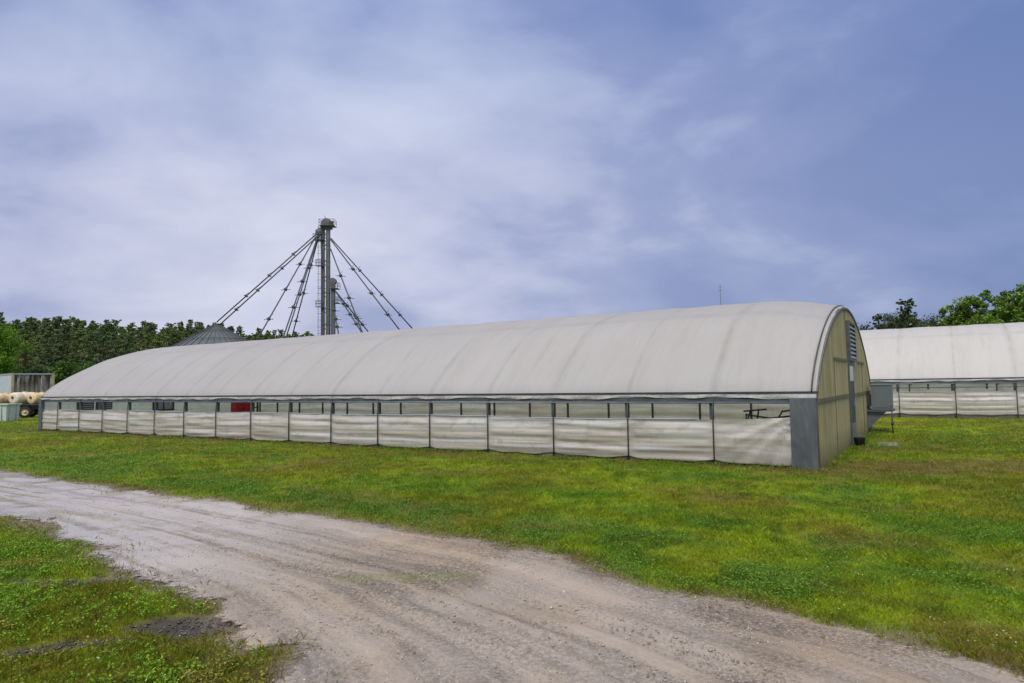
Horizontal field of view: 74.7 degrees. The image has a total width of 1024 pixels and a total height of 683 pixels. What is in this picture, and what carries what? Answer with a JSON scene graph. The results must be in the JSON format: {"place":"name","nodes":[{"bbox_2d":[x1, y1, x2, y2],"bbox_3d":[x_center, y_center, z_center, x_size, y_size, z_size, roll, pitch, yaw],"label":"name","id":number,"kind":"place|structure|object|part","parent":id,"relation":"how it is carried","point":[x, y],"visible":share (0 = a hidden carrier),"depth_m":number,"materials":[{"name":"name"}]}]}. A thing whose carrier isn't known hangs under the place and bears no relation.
{"place":"outdoors","nodes":[
{"label":"outdoors","id":0,"kind":"place"},
{"bbox_2d":[0,470,1023,682],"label":"gravel road","id":1,"kind":"structure","parent":0,"point":[450,651],"depth_m":4.88,"materials":[{"name":"grey gravel"}]},
{"bbox_2d":[0,414,1023,682],"bbox_3d":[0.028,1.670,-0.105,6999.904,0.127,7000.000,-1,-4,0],"label":"ground","id":2,"kind":"structure","parent":0,"point":[294,650],"depth_m":7.83,"materials":[{"name":"green plant"}]},
{"bbox_2d":[0,312,7,333],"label":"pine tree","id":3,"kind":"object","parent":2,"relation":"on","point":[2,318],"visible":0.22,"depth_m":120.61,"materials":[{"name":"green plant"}]},
{"bbox_2d":[0,403,21,420],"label":"stock tub","id":4,"kind":"object","parent":2,"relation":"on","point":[9,411],"visible":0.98,"depth_m":37.99,"materials":[{"name":"plastic"}]},
{"bbox_2d":[8,328,23,367],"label":"pine tree","id":5,"kind":"object","parent":2,"relation":"on","point":[19,349],"visible":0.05,"depth_m":136.43,"materials":[{"name":"green plant"}]},
{"bbox_2d":[10,323,23,358],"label":"pine tree","id":6,"kind":"object","parent":2,"relation":"on","point":[15,325],"visible":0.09,"depth_m":150.55,"materials":[{"name":"green plant"}]},
{"bbox_2d":[0,321,34,373],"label":"broadleaf tree","id":7,"kind":"object","parent":2,"relation":"on","point":[9,348],"visible":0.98,"depth_m":95.84,"materials":[{"name":"green plant"}]},
{"bbox_2d":[0,392,44,417],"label":"tank trailer","id":8,"kind":"object","parent":2,"relation":"on","point":[31,399],"visible":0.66,"depth_m":42.51,"materials":[{"name":"metal"}]},
{"bbox_2d":[13,331,34,366],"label":"pine tree","id":9,"kind":"object","parent":2,"relation":"on","point":[23,351],"visible":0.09,"depth_m":142.76,"materials":[{"name":"green plant"}]},
{"bbox_2d":[0,373,54,409],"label":"storage container","id":10,"kind":"object","parent":2,"relation":"on","point":[26,382],"visible":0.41,"depth_m":47.48,"materials":[{"name":"metal"}]},
{"bbox_2d":[12,321,42,368],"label":"pine tree","id":11,"kind":"object","parent":2,"relation":"on","point":[25,329],"visible":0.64,"depth_m":131.50,"materials":[{"name":"green plant"}]},
{"bbox_2d":[4,364,50,373],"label":"bush","id":12,"kind":"object","parent":2,"relation":"on","point":[35,370],"visible":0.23,"depth_m":127.75,"materials":[{"name":"green plant"}]},
{"bbox_2d":[21,316,38,365],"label":"pine tree","id":13,"kind":"object","parent":2,"relation":"on","point":[33,326],"visible":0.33,"depth_m":149.68,"materials":[{"name":"green plant"}]},
{"bbox_2d":[28,332,42,365],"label":"pine tree","id":14,"kind":"object","parent":2,"relation":"on","point":[33,345],"visible":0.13,"depth_m":145.67,"materials":[{"name":"green plant"}]},
{"bbox_2d":[26,328,53,367],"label":"pine tree","id":15,"kind":"object","parent":2,"relation":"on","point":[39,346],"visible":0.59,"depth_m":137.10,"materials":[{"name":"green plant"}]},
{"bbox_2d":[29,324,53,367],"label":"pine tree","id":16,"kind":"object","parent":2,"relation":"on","point":[42,326],"visible":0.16,"depth_m":142.13,"materials":[{"name":"green plant"}]},
{"bbox_2d":[31,325,59,372],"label":"pine tree","id":17,"kind":"object","parent":2,"relation":"on","point":[47,355],"visible":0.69,"depth_m":131.96,"materials":[{"name":"green plant"}]},
{"bbox_2d":[37,321,56,364],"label":"pine tree","id":18,"kind":"object","parent":2,"relation":"on","point":[45,323],"visible":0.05,"depth_m":154.68,"materials":[{"name":"green plant"}]},
{"bbox_2d":[48,317,60,353],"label":"pine tree","id":19,"kind":"object","parent":2,"relation":"on","point":[55,323],"visible":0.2,"depth_m":154.91,"materials":[{"name":"green plant"}]},
{"bbox_2d":[46,329,69,366],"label":"pine tree","id":20,"kind":"object","parent":2,"relation":"on","point":[56,339],"visible":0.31,"depth_m":140.93,"materials":[{"name":"green plant"}]},
{"bbox_2d":[53,316,62,347],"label":"pine tree","id":21,"kind":"object","parent":2,"relation":"on","point":[59,320],"visible":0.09,"depth_m":165.15,"materials":[{"name":"green plant"}]},
{"bbox_2d":[43,364,76,384],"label":"bush","id":22,"kind":"object","parent":2,"relation":"on","point":[59,374],"visible":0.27,"depth_m":125.99,"materials":[{"name":"green plant"}]},
{"bbox_2d":[51,319,73,352],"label":"pine tree","id":23,"kind":"object","parent":2,"relation":"on","point":[63,322],"visible":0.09,"depth_m":154.24,"materials":[{"name":"green plant"}]},
{"bbox_2d":[49,324,76,364],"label":"pine tree","id":24,"kind":"object","parent":2,"relation":"on","point":[62,337],"visible":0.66,"depth_m":136.50,"materials":[{"name":"green plant"}]},
{"bbox_2d":[53,325,75,362],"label":"pine tree","id":25,"kind":"object","parent":2,"relation":"on","point":[68,329],"visible":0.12,"depth_m":144.62,"materials":[{"name":"green plant"}]},
{"bbox_2d":[58,319,74,341],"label":"pine tree","id":26,"kind":"object","parent":2,"relation":"on","point":[70,321],"visible":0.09,"depth_m":163.26,"materials":[{"name":"green plant"}]},
{"bbox_2d":[56,359,93,375],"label":"bush","id":27,"kind":"object","parent":2,"relation":"on","point":[66,365],"visible":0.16,"depth_m":126.97,"materials":[{"name":"green plant"}]},
{"bbox_2d":[65,318,86,359],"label":"pine tree","id":28,"kind":"object","parent":2,"relation":"on","point":[76,324],"visible":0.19,"depth_m":149.40,"materials":[{"name":"green plant"}]},
{"bbox_2d":[59,330,95,368],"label":"pine tree","id":29,"kind":"object","parent":2,"relation":"on","point":[78,346],"visible":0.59,"depth_m":136.05,"materials":[{"name":"green plant"}]},
{"bbox_2d":[69,323,97,364],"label":"pine tree","id":30,"kind":"object","parent":2,"relation":"on","point":[81,326],"visible":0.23,"depth_m":142.65,"materials":[{"name":"green plant"}]},
{"bbox_2d":[75,330,99,365],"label":"pine tree","id":31,"kind":"object","parent":2,"relation":"on","point":[87,347],"visible":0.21,"depth_m":142.19,"materials":[{"name":"green plant"}]},
{"bbox_2d":[77,324,100,368],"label":"pine tree","id":32,"kind":"object","parent":2,"relation":"on","point":[91,331],"visible":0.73,"depth_m":131.30,"materials":[{"name":"green plant"}]},
{"bbox_2d":[91,328,106,363],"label":"pine tree","id":33,"kind":"object","parent":2,"relation":"on","point":[98,329],"visible":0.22,"depth_m":140.37,"materials":[{"name":"green plant"}]},
{"bbox_2d":[84,326,114,362],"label":"pine tree","id":34,"kind":"object","parent":2,"relation":"on","point":[98,341],"visible":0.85,"depth_m":131.25,"materials":[{"name":"green plant"}]},
{"bbox_2d":[95,319,117,344],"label":"pine tree","id":35,"kind":"object","parent":2,"relation":"on","point":[106,321],"visible":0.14,"depth_m":160.85,"materials":[{"name":"green plant"}]},
{"bbox_2d":[101,332,113,359],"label":"pine tree","id":36,"kind":"object","parent":2,"relation":"on","point":[108,333],"visible":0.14,"depth_m":141.72,"materials":[{"name":"green plant"}]},
{"bbox_2d":[101,333,124,360],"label":"pine tree","id":37,"kind":"object","parent":2,"relation":"on","point":[113,339],"visible":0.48,"depth_m":136.72,"materials":[{"name":"green plant"}]},
{"bbox_2d":[105,323,120,353],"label":"pine tree","id":38,"kind":"object","parent":2,"relation":"on","point":[108,328],"visible":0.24,"depth_m":155.41,"materials":[{"name":"green plant"}]},
{"bbox_2d":[110,319,121,335],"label":"pine tree","id":39,"kind":"object","parent":2,"relation":"on","point":[116,323],"visible":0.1,"depth_m":172.05,"materials":[{"name":"green plant"}]},
{"bbox_2d":[113,326,125,355],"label":"pine tree","id":40,"kind":"object","parent":2,"relation":"on","point":[120,328],"visible":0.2,"depth_m":153.53,"materials":[{"name":"green plant"}]},
{"bbox_2d":[115,329,131,355],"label":"pine tree","id":41,"kind":"object","parent":2,"relation":"on","point":[122,334],"visible":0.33,"depth_m":143.24,"materials":[{"name":"green plant"}]},
{"bbox_2d":[117,334,133,354],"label":"pine tree","id":42,"kind":"object","parent":2,"relation":"on","point":[127,343],"visible":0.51,"depth_m":136.15,"materials":[{"name":"green plant"}]},
{"bbox_2d":[125,322,136,347],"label":"pine tree","id":43,"kind":"object","parent":2,"relation":"on","point":[129,327],"visible":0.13,"depth_m":161.93,"materials":[{"name":"green plant"}]},
{"bbox_2d":[128,332,136,352],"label":"pine tree","id":44,"kind":"object","parent":2,"relation":"on","point":[131,334],"visible":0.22,"depth_m":142.68,"materials":[{"name":"green plant"}]},
{"bbox_2d":[126,327,148,352],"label":"pine tree","id":45,"kind":"object","parent":2,"relation":"on","point":[140,334],"visible":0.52,"depth_m":137.01,"materials":[{"name":"green plant"}]},
{"bbox_2d":[0,517,284,682],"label":"weeds","id":46,"kind":"object","parent":2,"relation":"on","point":[90,607],"visible":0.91,"depth_m":4.89,"materials":[{"name":"green plant"}]},
{"bbox_2d":[139,320,145,330],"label":"pine tree","id":47,"kind":"object","parent":2,"relation":"on","point":[143,322],"visible":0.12,"depth_m":165.46,"materials":[{"name":"green plant"}]},
{"bbox_2d":[137,326,157,351],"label":"pine tree","id":48,"kind":"object","parent":2,"relation":"on","point":[146,343],"visible":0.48,"depth_m":131.65,"materials":[{"name":"green plant"}]},
{"bbox_2d":[138,322,156,349],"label":"pine tree","id":49,"kind":"object","parent":2,"relation":"on","point":[151,326],"visible":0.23,"depth_m":153.09,"materials":[{"name":"green plant"}]},
{"bbox_2d":[152,323,158,336],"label":"pine tree","id":50,"kind":"object","parent":2,"relation":"on","point":[154,334],"visible":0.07,"depth_m":161.77,"materials":[{"name":"green plant"}]},
{"bbox_2d":[149,333,164,348],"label":"pine tree","id":51,"kind":"object","parent":2,"relation":"on","point":[158,341],"visible":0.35,"depth_m":136.89,"materials":[{"name":"green plant"}]},
{"bbox_2d":[157,327,171,347],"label":"pine tree","id":52,"kind":"object","parent":2,"relation":"on","point":[163,337],"visible":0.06,"depth_m":151.17,"materials":[{"name":"green plant"}]},
{"bbox_2d":[161,327,177,346],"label":"pine tree","id":53,"kind":"object","parent":2,"relation":"on","point":[166,333],"visible":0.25,"depth_m":141.16,"materials":[{"name":"green plant"}]},
{"bbox_2d":[165,323,180,333],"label":"pine tree","id":54,"kind":"object","parent":2,"relation":"on","point":[168,324],"visible":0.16,"depth_m":162.22,"materials":[{"name":"green plant"}]},
{"bbox_2d":[167,329,179,346],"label":"pine tree","id":55,"kind":"object","parent":2,"relation":"on","point":[174,334],"visible":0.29,"depth_m":134.00,"materials":[{"name":"green plant"}]},
{"bbox_2d":[175,331,182,341],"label":"pine tree","id":56,"kind":"object","parent":2,"relation":"on","point":[180,336],"visible":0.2,"depth_m":141.84,"materials":[{"name":"green plant"}]},
{"bbox_2d":[176,325,183,339],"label":"pine tree","id":57,"kind":"object","parent":2,"relation":"on","point":[180,328],"visible":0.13,"depth_m":151.91,"materials":[{"name":"green plant"}]},
{"bbox_2d":[180,331,189,340],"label":"pine tree","id":58,"kind":"object","parent":2,"relation":"on","point":[185,334],"visible":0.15,"depth_m":134.08,"materials":[{"name":"green plant"}]},
{"bbox_2d":[182,325,192,335],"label":"pine tree","id":59,"kind":"object","parent":2,"relation":"on","point":[188,328],"visible":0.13,"depth_m":151.10,"materials":[{"name":"green plant"}]},
{"bbox_2d":[183,319,194,332],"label":"pine tree","id":60,"kind":"object","parent":2,"relation":"on","point":[190,321],"visible":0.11,"depth_m":163.32,"materials":[{"name":"green plant"}]},
{"bbox_2d":[190,322,200,335],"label":"pine tree","id":61,"kind":"object","parent":2,"relation":"on","point":[196,327],"visible":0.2,"depth_m":150.72,"materials":[{"name":"green plant"}]},
{"bbox_2d":[196,322,204,331],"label":"pine tree","id":62,"kind":"object","parent":2,"relation":"on","point":[200,326],"visible":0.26,"depth_m":134.53,"materials":[{"name":"green plant"}]},
{"bbox_2d":[165,323,248,346],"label":"grain bin","id":63,"kind":"object","parent":2,"relation":"on","point":[215,333],"visible":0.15,"depth_m":97.12,"materials":[{"name":"metal"}]},
{"bbox_2d":[236,326,244,334],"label":"pine tree","id":64,"kind":"object","parent":2,"relation":"on","point":[239,329],"visible":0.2,"depth_m":163.75,"materials":[{"name":"green plant"}]},
{"bbox_2d":[250,333,259,340],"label":"pine tree","id":65,"kind":"object","parent":2,"relation":"on","point":[256,335],"visible":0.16,"depth_m":132.74,"materials":[{"name":"green plant"}]},
{"bbox_2d":[251,328,263,339],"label":"pine tree","id":66,"kind":"object","parent":2,"relation":"on","point":[259,330],"visible":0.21,"depth_m":152.64,"materials":[{"name":"green plant"}]},
{"bbox_2d":[263,333,270,339],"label":"pine tree","id":67,"kind":"object","parent":2,"relation":"on","point":[266,335],"visible":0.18,"depth_m":155.07,"materials":[{"name":"green plant"}]},
{"bbox_2d":[268,330,277,338],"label":"pine tree","id":68,"kind":"object","parent":2,"relation":"on","point":[274,332],"visible":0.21,"depth_m":150.65,"materials":[{"name":"green plant"}]},
{"bbox_2d":[275,329,283,337],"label":"pine tree","id":69,"kind":"object","parent":2,"relation":"on","point":[281,334],"visible":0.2,"depth_m":165.34,"materials":[{"name":"green plant"}]},
{"bbox_2d":[216,215,411,339],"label":"grain elevator","id":70,"kind":"object","parent":2,"relation":"on","point":[328,225],"visible":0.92,"depth_m":100.40,"materials":[{"name":"metal"}]},
{"bbox_2d":[38,301,894,469],"bbox_3d":[-4.050,1.457,24.903,31.215,3.768,11.113,-3,-4,32],"label":"greenhouse","id":71,"kind":"object","parent":2,"relation":"on","point":[688,385],"visible":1,"depth_m":17.08,"materials":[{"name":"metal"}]},
{"bbox_2d":[152,402,173,410],"bbox_3d":[-17.168,3.099,33.046,0.050,0.620,1.080,-3,-4,32],"label":"window","id":72,"kind":"structure","parent":71,"relation":"in","point":[163,406],"depth_m":33.10,"materials":[{"name":"glass"}]},
{"bbox_2d":[231,403,250,411],"bbox_3d":[-14.437,3.647,35.743,0.550,0.950,0.840,-3,-4,32],"label":"cabinet","id":73,"kind":"object","parent":71,"relation":"in","point":[240,407],"visible":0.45,"depth_m":35.50,"materials":[{"name":"red paint"}]},
{"bbox_3d":[-14.349,3.627,35.444,0.018,0.850,0.390,-3,-4,32],"label":"door","id":74,"kind":"part","parent":73,"relation":"part of","materials":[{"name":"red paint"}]},
{"bbox_3d":[-14.128,3.645,35.789,0.018,0.850,0.390,-3,-4,32],"label":"door","id":75,"kind":"part","parent":73,"relation":"part of","materials":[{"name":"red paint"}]},
{"bbox_2d":[743,409,789,418],"bbox_3d":[5.213,1.868,13.455,1.056,1.067,0.137,-3,-4,32],"label":"pipe rack","id":76,"kind":"object","parent":71,"relation":"in","point":[757,415],"visible":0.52,"depth_m":13.55,"materials":[{"name":"metal"}]},
{"bbox_2d":[848,363,856,444],"bbox_3d":[8.577,1.551,16.864,0.045,2.000,0.970,-3,-4,32],"label":"door","id":77,"kind":"structure","parent":71,"relation":"in","point":[850,366],"depth_m":16.78,"materials":[{"name":"metal"}]},
{"bbox_2d":[0,421,1023,682],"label":"clover","id":78,"kind":"object","parent":2,"relation":"on","point":[546,535],"visible":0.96,"depth_m":7.35,"materials":[{"name":"green plant"}]},
{"bbox_2d":[853,436,865,446],"bbox_3d":[8.327,2.390,16.071,0.275,0.274,0.275,-3,-4,32],"label":"bucket","id":79,"kind":"object","parent":2,"relation":"on","point":[858,441],"visible":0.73,"depth_m":15.98,"materials":[{"name":"plastic"}]},
{"bbox_2d":[857,321,874,329],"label":"understory tree","id":80,"kind":"object","parent":2,"relation":"on","point":[864,327],"visible":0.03,"depth_m":111.67,"materials":[{"name":"green plant"}]},
{"bbox_2d":[867,314,890,329],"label":"pine tree","id":81,"kind":"object","parent":2,"relation":"on","point":[878,325],"visible":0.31,"depth_m":105.08,"materials":[{"name":"green plant"}]},
{"bbox_2d":[878,442,898,445],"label":"step slab","id":82,"kind":"structure","parent":2,"relation":"on","point":[894,443],"depth_m":16.57,"materials":[{"name":"concrete"}]},
{"bbox_2d":[874,311,905,328],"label":"understory tree","id":83,"kind":"object","parent":2,"relation":"on","point":[888,325],"visible":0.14,"depth_m":110.75,"materials":[{"name":"green plant"}]},
{"bbox_2d":[890,298,920,328],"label":"pine tree","id":84,"kind":"object","parent":2,"relation":"on","point":[906,311],"visible":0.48,"depth_m":104.13,"materials":[{"name":"green plant"}]},
{"bbox_2d":[901,313,944,326],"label":"understory tree","id":85,"kind":"object","parent":2,"relation":"on","point":[930,322],"visible":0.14,"depth_m":107.66,"materials":[{"name":"green plant"}]},
{"bbox_2d":[902,316,968,328],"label":"bush","id":86,"kind":"object","parent":2,"relation":"on","point":[910,320],"visible":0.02,"depth_m":96.14,"materials":[{"name":"green plant"}]},
{"bbox_2d":[859,322,1023,418],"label":"greenhouse","id":87,"kind":"object","parent":2,"relation":"on","point":[970,371],"visible":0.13,"depth_m":27.52,"materials":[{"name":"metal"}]},
{"bbox_2d":[926,294,986,326],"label":"broadleaf tree","id":88,"kind":"object","parent":2,"relation":"on","point":[962,313],"visible":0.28,"depth_m":79.17,"materials":[{"name":"green plant"}]},
{"bbox_2d":[952,283,1023,325],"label":"broadleaf tree","id":89,"kind":"object","parent":2,"relation":"on","point":[1011,312],"visible":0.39,"depth_m":72.92,"materials":[{"name":"green plant"}]},
{"bbox_2d":[0,0,1023,337],"label":"sky","id":90,"kind":"structure","parent":0,"point":[476,161],"materials":[{"name":"blue"}]}
]}

